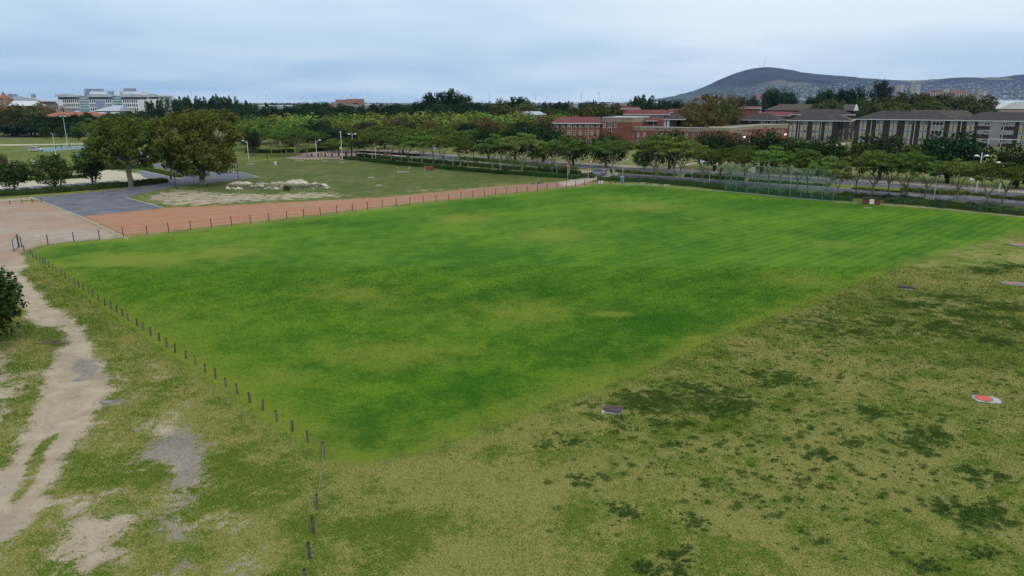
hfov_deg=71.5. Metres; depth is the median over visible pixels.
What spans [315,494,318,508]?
bollard
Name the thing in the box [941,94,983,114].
bushy tree
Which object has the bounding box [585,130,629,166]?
roadside tree
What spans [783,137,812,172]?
roadside tree
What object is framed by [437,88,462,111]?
gum tree
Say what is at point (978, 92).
tower block
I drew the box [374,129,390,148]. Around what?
evergreen tree
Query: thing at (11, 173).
tree
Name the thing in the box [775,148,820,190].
fever tree
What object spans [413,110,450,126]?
willow tree
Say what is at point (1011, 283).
manhole
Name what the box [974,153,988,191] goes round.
street lamp
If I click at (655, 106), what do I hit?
evergreen tree
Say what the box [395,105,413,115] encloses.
evergreen tree
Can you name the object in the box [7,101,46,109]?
white roof hall
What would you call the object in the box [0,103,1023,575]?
ground
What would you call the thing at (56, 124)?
evergreen tree
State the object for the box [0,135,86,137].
campus road
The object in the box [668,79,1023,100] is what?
hillside town
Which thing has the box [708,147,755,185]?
fever tree
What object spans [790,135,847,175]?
roadside tree
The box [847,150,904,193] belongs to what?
fever tree
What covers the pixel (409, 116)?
willow tree
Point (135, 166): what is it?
hedge
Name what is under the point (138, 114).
leafy tree
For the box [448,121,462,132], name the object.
autumn tree
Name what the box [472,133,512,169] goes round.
fever tree
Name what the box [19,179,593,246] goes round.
wire fence
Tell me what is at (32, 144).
footpath
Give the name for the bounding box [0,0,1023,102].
sky
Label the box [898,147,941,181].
roadside tree
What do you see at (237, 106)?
casuarina
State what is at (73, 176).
hedge
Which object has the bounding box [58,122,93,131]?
evergreen tree
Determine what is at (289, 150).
hedge
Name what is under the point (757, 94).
tower block
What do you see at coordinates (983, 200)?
carriageway
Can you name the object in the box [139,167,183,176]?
shrub bed
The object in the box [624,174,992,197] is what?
kerb
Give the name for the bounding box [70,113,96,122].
evergreen tree
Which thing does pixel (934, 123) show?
window
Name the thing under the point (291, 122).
willow tree
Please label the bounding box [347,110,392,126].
willow tree
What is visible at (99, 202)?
asphalt apron
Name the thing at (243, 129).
fever tree
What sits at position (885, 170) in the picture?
fever tree
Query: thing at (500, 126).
autumn tree
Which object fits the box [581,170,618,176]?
crossing
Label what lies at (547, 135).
roadside tree
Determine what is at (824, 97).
gum tree
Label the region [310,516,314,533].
bollard
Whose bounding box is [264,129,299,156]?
fever tree
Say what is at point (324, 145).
fever tree
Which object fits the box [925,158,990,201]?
fever tree
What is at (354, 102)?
building
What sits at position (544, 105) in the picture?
pine tree
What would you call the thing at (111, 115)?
leafy tree
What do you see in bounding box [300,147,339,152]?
hedge
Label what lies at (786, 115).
red roof house
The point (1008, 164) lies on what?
fever tree
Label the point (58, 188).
hedge
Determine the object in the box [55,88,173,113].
teaching block
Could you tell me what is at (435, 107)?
gum tree
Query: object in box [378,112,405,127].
willow tree
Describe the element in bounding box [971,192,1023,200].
median shrubs
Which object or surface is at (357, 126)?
autumn tree
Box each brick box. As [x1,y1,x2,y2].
[424,166,433,169]
[862,197,881,204]
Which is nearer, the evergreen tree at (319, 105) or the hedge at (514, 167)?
the hedge at (514, 167)
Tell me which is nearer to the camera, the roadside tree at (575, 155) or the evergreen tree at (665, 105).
the roadside tree at (575, 155)
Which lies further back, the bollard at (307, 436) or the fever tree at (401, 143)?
the fever tree at (401, 143)
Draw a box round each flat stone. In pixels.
[72,378,85,380]
[99,400,114,403]
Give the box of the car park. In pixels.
[0,170,149,188]
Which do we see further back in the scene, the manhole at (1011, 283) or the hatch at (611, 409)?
the manhole at (1011, 283)
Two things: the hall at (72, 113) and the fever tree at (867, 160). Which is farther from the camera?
the hall at (72, 113)
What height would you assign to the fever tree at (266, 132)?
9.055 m
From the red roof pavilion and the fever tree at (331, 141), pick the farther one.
the red roof pavilion
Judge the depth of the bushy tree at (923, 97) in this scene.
413.79 m
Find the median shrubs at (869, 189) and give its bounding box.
[851,186,904,192]
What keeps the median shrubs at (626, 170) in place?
on the ground at (606, 225)
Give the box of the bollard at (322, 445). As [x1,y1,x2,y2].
[321,441,324,453]
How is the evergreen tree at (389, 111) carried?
on the ground at (606, 225)
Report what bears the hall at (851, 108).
on the ground at (606, 225)
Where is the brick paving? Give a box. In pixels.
[0,197,33,201]
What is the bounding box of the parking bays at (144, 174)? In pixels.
[138,171,179,179]
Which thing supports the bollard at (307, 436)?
on the ground at (606, 225)
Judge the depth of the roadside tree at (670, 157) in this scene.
182.27 m
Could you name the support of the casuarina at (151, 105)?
on the ground at (606, 225)
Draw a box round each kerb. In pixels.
[384,151,1023,193]
[397,156,574,169]
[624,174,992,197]
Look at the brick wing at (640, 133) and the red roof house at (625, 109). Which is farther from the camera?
the red roof house at (625, 109)
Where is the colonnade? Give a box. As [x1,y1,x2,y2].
[47,106,73,112]
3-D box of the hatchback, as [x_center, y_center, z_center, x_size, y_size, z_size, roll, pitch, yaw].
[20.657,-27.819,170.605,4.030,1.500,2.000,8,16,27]
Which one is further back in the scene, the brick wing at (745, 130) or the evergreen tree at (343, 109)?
the evergreen tree at (343, 109)
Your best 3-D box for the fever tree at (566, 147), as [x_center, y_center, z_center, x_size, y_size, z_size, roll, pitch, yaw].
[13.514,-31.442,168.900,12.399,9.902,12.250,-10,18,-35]
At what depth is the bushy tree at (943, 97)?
431.72 m
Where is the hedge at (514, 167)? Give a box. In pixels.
[357,153,580,174]
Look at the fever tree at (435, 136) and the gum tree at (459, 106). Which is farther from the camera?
the gum tree at (459, 106)
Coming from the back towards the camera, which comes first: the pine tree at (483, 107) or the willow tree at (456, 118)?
the pine tree at (483, 107)
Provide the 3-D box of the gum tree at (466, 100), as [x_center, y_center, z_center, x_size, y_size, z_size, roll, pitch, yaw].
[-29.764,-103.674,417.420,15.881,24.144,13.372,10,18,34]
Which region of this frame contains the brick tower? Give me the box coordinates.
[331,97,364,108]
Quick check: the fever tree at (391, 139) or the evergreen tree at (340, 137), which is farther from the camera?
the evergreen tree at (340, 137)
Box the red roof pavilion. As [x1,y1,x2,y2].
[740,106,760,116]
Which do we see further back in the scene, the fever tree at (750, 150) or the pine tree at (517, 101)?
the pine tree at (517, 101)
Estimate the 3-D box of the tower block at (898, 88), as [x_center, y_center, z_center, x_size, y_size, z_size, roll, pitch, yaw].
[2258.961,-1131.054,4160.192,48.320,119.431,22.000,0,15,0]
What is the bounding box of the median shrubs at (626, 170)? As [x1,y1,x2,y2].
[614,168,677,175]
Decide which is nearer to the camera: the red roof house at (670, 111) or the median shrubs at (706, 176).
the median shrubs at (706, 176)
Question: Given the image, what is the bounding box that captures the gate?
[11,234,19,250]
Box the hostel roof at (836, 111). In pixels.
[790,109,854,118]
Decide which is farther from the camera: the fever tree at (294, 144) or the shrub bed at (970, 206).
the fever tree at (294, 144)
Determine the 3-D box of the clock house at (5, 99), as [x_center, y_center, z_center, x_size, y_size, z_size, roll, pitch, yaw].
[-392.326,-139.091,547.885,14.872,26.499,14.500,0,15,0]
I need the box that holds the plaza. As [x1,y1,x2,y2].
[285,149,438,158]
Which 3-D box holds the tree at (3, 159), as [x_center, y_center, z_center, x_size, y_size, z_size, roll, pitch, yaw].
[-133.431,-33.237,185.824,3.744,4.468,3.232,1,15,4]
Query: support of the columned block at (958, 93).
on the ground at (606, 225)
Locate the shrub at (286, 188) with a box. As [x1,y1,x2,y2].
[283,185,290,190]
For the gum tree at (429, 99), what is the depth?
413.03 m
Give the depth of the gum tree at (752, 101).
597.11 m
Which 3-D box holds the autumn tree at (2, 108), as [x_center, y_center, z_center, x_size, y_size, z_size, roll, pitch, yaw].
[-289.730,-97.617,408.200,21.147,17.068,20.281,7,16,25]
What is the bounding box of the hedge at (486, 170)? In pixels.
[340,155,579,178]
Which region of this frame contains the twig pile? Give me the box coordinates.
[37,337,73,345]
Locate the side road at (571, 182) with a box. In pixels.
[558,177,596,185]
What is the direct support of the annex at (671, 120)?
on the ground at (606, 225)
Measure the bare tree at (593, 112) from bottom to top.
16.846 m
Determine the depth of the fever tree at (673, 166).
157.76 m
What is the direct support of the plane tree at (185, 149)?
on the ground at (606, 225)
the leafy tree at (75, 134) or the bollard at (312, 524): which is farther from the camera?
the leafy tree at (75, 134)
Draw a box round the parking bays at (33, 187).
[2,181,114,189]
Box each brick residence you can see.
[550,117,601,144]
[602,116,643,144]
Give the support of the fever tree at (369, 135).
on the ground at (606, 225)
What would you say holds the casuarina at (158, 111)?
on the ground at (606, 225)
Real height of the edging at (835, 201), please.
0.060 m
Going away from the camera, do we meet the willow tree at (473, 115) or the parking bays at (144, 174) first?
the parking bays at (144, 174)
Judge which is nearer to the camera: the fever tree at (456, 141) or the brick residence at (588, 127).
the fever tree at (456, 141)
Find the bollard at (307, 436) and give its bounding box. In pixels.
[306,430,308,442]
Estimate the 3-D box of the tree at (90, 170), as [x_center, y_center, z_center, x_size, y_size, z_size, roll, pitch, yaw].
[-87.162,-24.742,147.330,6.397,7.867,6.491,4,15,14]
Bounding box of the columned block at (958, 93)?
[921,89,970,97]
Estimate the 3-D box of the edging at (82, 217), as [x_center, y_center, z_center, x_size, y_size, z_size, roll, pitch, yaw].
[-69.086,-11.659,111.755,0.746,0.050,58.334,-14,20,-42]
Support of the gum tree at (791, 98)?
on the ground at (606, 225)
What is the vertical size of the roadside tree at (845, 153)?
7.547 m
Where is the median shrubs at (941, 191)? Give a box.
[899,184,971,195]
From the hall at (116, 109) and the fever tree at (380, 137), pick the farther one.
the hall at (116, 109)
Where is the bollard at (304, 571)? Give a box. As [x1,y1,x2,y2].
[302,567,306,575]
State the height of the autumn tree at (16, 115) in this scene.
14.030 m
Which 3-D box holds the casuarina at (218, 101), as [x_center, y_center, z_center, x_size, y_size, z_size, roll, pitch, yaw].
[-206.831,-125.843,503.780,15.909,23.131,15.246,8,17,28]
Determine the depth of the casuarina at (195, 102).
512.33 m
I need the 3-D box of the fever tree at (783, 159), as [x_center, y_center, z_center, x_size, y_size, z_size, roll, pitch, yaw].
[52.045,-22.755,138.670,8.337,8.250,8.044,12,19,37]
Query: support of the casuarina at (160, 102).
on the ground at (606, 225)
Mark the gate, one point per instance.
(17, 243)
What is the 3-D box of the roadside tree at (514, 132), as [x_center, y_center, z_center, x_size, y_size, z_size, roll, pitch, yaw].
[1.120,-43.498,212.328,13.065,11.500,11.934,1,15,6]
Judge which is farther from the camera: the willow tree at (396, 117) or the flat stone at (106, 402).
the willow tree at (396, 117)
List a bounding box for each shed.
[258,105,299,110]
[986,100,1023,106]
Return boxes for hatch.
[601,404,622,414]
[897,285,914,289]
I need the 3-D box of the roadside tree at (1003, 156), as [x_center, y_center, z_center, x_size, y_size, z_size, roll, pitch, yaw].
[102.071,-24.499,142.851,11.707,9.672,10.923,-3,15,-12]
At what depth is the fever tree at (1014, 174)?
113.86 m
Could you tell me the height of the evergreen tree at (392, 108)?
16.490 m
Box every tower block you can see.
[754,92,762,101]
[894,84,903,97]
[908,82,920,97]
[974,89,987,100]
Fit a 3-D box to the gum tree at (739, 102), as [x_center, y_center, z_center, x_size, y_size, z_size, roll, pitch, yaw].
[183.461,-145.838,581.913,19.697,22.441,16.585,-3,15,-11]
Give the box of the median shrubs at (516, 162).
[459,156,577,169]
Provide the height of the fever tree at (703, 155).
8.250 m
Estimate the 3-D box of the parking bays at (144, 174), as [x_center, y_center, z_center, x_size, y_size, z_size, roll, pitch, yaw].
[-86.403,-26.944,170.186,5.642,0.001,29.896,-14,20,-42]
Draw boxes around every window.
[931,130,941,133]
[932,121,943,125]
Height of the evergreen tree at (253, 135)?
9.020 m
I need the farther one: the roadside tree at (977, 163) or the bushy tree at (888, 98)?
the bushy tree at (888, 98)
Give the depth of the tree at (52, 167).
140.33 m
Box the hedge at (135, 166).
[68,164,153,169]
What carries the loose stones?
on the ground at (606, 225)
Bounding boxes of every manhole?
[972,395,1001,403]
[1000,281,1023,285]
[1008,243,1023,245]
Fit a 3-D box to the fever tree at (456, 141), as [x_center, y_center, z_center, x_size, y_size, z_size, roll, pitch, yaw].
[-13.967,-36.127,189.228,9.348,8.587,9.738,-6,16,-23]
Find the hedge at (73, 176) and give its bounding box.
[9,174,81,180]
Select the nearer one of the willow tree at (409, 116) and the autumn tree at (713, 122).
the autumn tree at (713, 122)
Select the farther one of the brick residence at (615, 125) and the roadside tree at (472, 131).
the brick residence at (615, 125)
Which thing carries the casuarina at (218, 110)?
on the ground at (606, 225)
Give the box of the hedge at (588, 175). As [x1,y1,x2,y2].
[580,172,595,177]
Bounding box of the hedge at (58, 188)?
[0,177,168,196]
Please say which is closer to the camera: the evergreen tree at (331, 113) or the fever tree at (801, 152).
the fever tree at (801, 152)
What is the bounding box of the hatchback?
[590,169,606,175]
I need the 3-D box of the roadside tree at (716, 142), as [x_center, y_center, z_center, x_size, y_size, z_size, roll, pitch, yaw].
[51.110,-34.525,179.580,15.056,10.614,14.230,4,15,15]
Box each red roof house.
[621,107,639,115]
[623,110,670,118]
[667,109,684,115]
[763,111,794,118]
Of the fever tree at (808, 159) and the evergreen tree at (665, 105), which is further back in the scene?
the evergreen tree at (665, 105)
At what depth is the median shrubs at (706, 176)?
161.80 m
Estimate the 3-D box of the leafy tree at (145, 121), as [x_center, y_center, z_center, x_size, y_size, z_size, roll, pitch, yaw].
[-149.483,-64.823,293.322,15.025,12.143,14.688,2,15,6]
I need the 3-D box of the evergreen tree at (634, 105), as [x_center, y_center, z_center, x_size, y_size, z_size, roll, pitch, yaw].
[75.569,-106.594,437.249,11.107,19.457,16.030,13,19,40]
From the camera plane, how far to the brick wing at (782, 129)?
267.38 m
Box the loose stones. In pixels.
[76,234,995,569]
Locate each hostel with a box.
[786,113,853,140]
[827,114,853,140]
[853,110,1023,146]
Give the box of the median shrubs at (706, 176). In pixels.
[684,171,743,180]
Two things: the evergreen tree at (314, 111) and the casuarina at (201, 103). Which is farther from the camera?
the casuarina at (201, 103)
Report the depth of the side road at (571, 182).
157.03 m
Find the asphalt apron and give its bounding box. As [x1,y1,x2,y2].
[34,163,254,215]
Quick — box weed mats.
[511,244,1023,575]
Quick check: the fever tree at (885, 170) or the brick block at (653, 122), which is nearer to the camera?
the fever tree at (885, 170)
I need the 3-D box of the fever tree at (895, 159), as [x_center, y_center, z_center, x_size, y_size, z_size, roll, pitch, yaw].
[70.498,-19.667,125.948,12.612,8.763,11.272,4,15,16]
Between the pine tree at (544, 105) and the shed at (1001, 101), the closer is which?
the pine tree at (544, 105)
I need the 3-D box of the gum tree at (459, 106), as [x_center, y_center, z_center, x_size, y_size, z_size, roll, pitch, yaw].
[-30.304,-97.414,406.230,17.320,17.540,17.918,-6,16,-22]
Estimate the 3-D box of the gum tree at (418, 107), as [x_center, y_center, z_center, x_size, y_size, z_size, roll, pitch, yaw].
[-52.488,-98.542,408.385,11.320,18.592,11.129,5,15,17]
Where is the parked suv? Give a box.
[28,147,43,150]
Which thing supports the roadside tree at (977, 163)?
on the ground at (606, 225)
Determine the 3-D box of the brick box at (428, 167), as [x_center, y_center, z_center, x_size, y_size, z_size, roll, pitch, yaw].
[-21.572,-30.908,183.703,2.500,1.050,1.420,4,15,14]
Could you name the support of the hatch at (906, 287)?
on the ground at (606, 225)
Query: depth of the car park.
161.08 m
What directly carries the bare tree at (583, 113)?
on the ground at (606, 225)
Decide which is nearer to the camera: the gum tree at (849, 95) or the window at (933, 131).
the window at (933, 131)
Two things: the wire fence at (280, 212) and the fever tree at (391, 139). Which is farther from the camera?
the fever tree at (391, 139)
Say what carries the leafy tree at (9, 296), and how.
on the ground at (606, 225)
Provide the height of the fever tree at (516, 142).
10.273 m
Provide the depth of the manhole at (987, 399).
41.79 m
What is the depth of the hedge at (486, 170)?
179.72 m
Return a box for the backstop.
[725,164,835,201]
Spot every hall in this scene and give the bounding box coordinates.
[7,94,56,108]
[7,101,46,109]
[47,112,104,117]
[95,106,131,111]
[523,111,546,119]
[765,104,858,129]
[994,102,1023,111]
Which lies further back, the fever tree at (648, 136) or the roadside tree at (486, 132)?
the roadside tree at (486, 132)
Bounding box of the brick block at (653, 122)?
[620,116,663,126]
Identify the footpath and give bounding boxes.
[0,143,83,145]
[384,150,1023,192]
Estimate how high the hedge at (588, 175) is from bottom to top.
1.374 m
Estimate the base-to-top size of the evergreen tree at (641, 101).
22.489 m
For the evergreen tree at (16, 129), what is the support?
on the ground at (606, 225)
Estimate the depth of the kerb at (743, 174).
171.39 m
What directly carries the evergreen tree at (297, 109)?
on the ground at (606, 225)
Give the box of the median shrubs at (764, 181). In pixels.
[748,179,830,186]
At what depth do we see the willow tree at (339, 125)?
280.07 m
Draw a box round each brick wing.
[633,126,706,148]
[703,126,752,149]
[729,128,741,142]
[730,124,788,145]
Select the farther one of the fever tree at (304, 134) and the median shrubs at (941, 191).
the fever tree at (304, 134)
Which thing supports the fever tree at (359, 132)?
on the plaza
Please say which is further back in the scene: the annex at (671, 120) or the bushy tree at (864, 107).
the bushy tree at (864, 107)
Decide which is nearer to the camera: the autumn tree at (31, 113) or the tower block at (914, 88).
the autumn tree at (31, 113)
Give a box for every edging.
[29,196,127,238]
[617,183,1021,216]
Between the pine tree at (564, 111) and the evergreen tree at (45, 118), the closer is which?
the evergreen tree at (45, 118)
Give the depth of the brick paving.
128.07 m
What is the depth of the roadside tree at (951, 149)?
148.81 m
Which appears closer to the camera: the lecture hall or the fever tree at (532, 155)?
the fever tree at (532, 155)
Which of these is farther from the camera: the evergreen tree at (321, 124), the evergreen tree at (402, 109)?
the evergreen tree at (402, 109)
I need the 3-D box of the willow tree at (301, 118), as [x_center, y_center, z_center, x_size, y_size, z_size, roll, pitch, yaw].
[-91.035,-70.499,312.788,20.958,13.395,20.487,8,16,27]
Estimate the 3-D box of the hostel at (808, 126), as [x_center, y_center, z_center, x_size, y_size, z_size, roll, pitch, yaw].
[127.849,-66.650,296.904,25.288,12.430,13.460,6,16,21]
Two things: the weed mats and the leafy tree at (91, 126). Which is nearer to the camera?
the weed mats
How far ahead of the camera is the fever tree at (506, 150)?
172.71 m
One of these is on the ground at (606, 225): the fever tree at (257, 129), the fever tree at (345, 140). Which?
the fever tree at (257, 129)
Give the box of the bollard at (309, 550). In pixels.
[306,542,311,558]
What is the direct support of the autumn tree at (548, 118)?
on the ground at (606, 225)
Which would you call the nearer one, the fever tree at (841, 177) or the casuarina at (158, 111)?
the fever tree at (841, 177)
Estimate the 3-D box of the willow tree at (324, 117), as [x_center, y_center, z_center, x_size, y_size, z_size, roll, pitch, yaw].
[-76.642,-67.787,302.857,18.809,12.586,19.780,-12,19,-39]
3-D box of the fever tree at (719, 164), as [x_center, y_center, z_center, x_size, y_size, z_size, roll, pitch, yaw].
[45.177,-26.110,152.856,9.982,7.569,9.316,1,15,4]
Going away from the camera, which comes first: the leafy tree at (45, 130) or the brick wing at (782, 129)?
the brick wing at (782, 129)
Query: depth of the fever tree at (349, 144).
223.45 m
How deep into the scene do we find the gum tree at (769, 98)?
499.68 m
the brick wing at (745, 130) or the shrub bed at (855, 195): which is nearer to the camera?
the shrub bed at (855, 195)
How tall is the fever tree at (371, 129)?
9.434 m
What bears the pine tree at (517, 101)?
on the ground at (606, 225)
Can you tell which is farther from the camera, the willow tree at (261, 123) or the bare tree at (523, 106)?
the bare tree at (523, 106)
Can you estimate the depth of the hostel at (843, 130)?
294.77 m
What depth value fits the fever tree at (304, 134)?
222.50 m
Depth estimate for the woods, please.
1340.60 m
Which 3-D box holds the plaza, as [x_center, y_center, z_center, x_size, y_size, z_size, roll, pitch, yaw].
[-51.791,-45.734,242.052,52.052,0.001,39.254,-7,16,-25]
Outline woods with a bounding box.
[56,102,761,113]
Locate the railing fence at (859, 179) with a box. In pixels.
[645,164,1021,189]
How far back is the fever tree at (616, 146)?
164.25 m
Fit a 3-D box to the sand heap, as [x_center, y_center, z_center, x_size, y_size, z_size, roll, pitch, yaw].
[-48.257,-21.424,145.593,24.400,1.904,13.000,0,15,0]
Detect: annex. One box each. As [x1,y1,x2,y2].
[664,113,684,126]
[738,113,787,124]
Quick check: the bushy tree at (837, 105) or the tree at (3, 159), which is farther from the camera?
the bushy tree at (837, 105)
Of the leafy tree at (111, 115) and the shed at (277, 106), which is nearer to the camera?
the leafy tree at (111, 115)
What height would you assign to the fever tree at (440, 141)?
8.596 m
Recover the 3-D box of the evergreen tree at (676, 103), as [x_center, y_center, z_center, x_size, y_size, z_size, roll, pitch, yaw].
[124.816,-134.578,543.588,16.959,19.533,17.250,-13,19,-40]
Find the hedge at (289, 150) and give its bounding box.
[244,148,293,152]
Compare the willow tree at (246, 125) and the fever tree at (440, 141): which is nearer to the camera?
the fever tree at (440, 141)
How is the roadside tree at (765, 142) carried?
on the ground at (606, 225)
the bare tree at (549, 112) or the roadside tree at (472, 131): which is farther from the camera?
the bare tree at (549, 112)
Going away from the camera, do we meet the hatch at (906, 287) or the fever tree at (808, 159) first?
the hatch at (906, 287)
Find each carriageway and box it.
[356,151,1023,196]
[435,159,1023,205]
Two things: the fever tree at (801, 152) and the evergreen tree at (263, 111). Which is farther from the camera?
the evergreen tree at (263, 111)
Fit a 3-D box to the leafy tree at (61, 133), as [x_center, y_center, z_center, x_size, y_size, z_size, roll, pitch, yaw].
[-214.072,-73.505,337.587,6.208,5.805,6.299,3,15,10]
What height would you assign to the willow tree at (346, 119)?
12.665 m
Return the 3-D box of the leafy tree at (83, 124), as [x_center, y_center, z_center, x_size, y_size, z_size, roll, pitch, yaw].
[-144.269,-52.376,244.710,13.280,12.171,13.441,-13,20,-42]
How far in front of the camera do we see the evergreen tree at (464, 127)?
271.93 m
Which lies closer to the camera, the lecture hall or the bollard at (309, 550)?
the bollard at (309, 550)
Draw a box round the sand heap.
[224,179,331,189]
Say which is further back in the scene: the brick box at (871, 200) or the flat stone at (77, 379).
the brick box at (871, 200)
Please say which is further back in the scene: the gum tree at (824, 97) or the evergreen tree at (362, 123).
the gum tree at (824, 97)
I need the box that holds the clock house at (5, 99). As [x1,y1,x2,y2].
[0,89,13,108]
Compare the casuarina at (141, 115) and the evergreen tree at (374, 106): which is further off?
the evergreen tree at (374, 106)
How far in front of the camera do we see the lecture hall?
604.31 m
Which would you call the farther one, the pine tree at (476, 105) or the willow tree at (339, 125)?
the pine tree at (476, 105)
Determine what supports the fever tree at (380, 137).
on the ground at (606, 225)
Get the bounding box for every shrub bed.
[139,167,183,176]
[596,175,852,200]
[836,191,922,198]
[883,194,1023,215]
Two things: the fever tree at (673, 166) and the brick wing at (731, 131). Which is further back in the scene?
the brick wing at (731, 131)
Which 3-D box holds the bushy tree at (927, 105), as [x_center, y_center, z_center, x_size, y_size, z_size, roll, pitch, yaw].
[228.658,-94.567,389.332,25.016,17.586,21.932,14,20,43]
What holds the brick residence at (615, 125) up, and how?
on the ground at (606, 225)
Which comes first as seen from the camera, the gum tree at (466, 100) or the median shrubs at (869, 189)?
the median shrubs at (869, 189)
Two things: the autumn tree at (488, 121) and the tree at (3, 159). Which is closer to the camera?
the tree at (3, 159)
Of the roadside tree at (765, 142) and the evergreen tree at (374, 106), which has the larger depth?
the evergreen tree at (374, 106)
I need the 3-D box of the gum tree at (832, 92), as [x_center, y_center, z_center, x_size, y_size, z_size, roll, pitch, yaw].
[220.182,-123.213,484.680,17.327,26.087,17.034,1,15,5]
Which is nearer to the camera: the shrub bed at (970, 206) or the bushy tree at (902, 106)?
the shrub bed at (970, 206)
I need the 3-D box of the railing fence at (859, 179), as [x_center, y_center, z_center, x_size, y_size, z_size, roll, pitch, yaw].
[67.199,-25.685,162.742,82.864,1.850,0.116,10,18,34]
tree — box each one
[0,103,18,113]
[0,109,27,135]
[0,121,29,136]
[0,154,7,165]
[0,159,32,189]
[0,265,29,336]
[4,103,47,117]
[16,121,55,136]
[20,108,50,135]
[25,153,72,186]
[26,114,64,135]
[32,101,55,114]
[37,126,52,136]
[43,121,66,133]
[48,114,82,135]
[53,127,67,137]
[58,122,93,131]
[68,127,86,140]
[69,118,95,137]
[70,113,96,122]
[71,150,105,182]
[78,112,168,186]
[82,120,115,150]
[105,111,135,123]
[116,110,150,123]
[139,116,158,143]
[146,106,246,184]
[234,118,262,148]
[235,114,275,139]
[237,125,260,139]
[243,129,260,155]
[245,106,279,120]
[245,128,265,148]
[257,127,279,153]
[263,113,301,140]
[263,125,290,149]
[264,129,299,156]
[270,105,294,120]
[273,117,306,146]
[278,129,309,153]
[279,129,329,156]
[284,126,310,150]
[288,102,312,117]
[290,112,319,141]
[299,119,333,144]
[302,108,328,121]
[303,101,336,112]
[311,127,346,151]
[315,114,351,140]
[318,140,337,156]
[321,110,351,119]
[323,139,344,157]
[329,118,353,130]
[331,103,357,116]
[331,128,366,152]
[332,113,368,126]
[342,128,367,152]
[342,138,351,150]
[345,140,363,155]
[347,104,371,117]
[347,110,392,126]
[349,135,377,157]
[351,124,375,143]
[355,121,377,145]
[357,131,386,158]
[364,108,393,118]
[364,125,389,151]
[367,103,385,111]
[371,130,404,159]
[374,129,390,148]
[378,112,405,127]
[381,103,400,114]
[381,116,414,129]
[383,126,413,150]
[383,133,410,160]
[391,111,428,126]
[391,135,424,161]
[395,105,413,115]
[400,131,437,163]
[402,122,416,146]
[405,126,435,153]
[410,100,427,116]
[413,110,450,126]
[413,119,445,146]
[417,91,446,114]
[420,132,444,163]
[422,100,457,124]
[423,125,455,154]
[426,135,458,165]
[432,111,472,128]
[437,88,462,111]
[442,136,475,166]
[445,131,475,159]
[446,101,472,117]
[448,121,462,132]
[450,90,475,113]
[452,142,484,167]
[455,111,492,126]
[456,122,480,136]
[458,128,487,156]
[463,117,496,129]
[470,102,482,113]
[470,125,504,158]
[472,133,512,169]
[474,112,518,126]
[476,101,491,114]
[482,103,514,117]
[489,121,514,132]
[489,136,525,168]
[493,97,515,108]
[494,123,530,159]
[498,110,532,123]
[498,132,545,170]
[505,107,533,117]
[506,100,541,112]
[509,96,530,109]
[509,122,535,132]
[518,113,549,129]
[521,118,565,161]
[527,150,545,171]
[530,115,559,137]
[534,102,545,112]
[534,139,569,173]
[542,101,555,110]
[544,106,562,119]
[544,134,595,174]
[552,102,564,112]
[555,110,566,118]
[556,135,590,164]
[558,101,573,110]
[561,108,578,114]
[565,107,590,116]
[577,101,591,111]
[582,104,609,116]
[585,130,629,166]
[591,137,635,174]
[593,102,620,119]
[611,103,631,116]
[627,100,640,109]
[632,94,655,109]
[632,151,652,168]
[634,134,685,178]
[635,135,667,178]
[645,99,660,109]
[645,128,693,168]
[650,135,709,180]
[660,99,674,110]
[665,136,697,179]
[668,99,686,108]
[673,93,724,124]
[673,106,709,126]
[683,146,724,182]
[685,130,742,170]
[695,108,733,126]
[703,150,737,182]
[707,91,746,124]
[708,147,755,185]
[715,100,739,124]
[724,144,765,183]
[730,96,748,112]
[733,126,798,173]
[739,95,760,108]
[749,146,796,187]
[756,150,800,188]
[758,86,784,112]
[773,88,800,105]
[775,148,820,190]
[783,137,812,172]
[785,151,831,192]
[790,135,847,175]
[802,96,822,103]
[802,155,852,194]
[808,99,834,108]
[815,88,836,103]
[818,145,851,162]
[823,99,844,109]
[825,87,843,102]
[827,169,855,192]
[835,84,869,103]
[837,153,876,193]
[847,131,916,178]
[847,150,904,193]
[850,97,862,105]
[856,97,879,117]
[869,79,893,99]
[869,95,900,111]
[872,152,946,196]
[873,101,915,112]
[874,153,913,194]
[891,89,919,105]
[896,156,955,198]
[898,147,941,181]
[906,127,993,182]
[910,93,941,108]
[911,99,951,109]
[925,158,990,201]
[934,92,956,105]
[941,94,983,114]
[955,163,1023,204]
[958,160,993,187]
[966,94,999,112]
[988,162,1023,203]
[989,141,1023,188]
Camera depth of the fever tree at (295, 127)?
252.59 m
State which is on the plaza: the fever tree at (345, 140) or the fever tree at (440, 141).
the fever tree at (345, 140)
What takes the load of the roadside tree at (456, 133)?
on the ground at (606, 225)
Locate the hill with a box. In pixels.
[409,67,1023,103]
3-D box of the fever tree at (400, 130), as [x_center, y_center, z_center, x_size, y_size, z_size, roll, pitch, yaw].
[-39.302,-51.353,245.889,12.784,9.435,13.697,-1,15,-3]
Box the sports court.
[41,146,84,151]
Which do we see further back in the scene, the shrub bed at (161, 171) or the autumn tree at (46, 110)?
the autumn tree at (46, 110)
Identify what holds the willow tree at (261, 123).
on the ground at (606, 225)
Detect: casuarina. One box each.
[135,110,153,117]
[144,100,157,113]
[146,105,169,119]
[156,98,178,116]
[171,96,191,110]
[172,106,190,116]
[182,95,204,110]
[197,96,212,111]
[200,107,227,129]
[210,94,230,123]
[222,95,239,111]
[227,108,248,125]
[232,100,250,121]

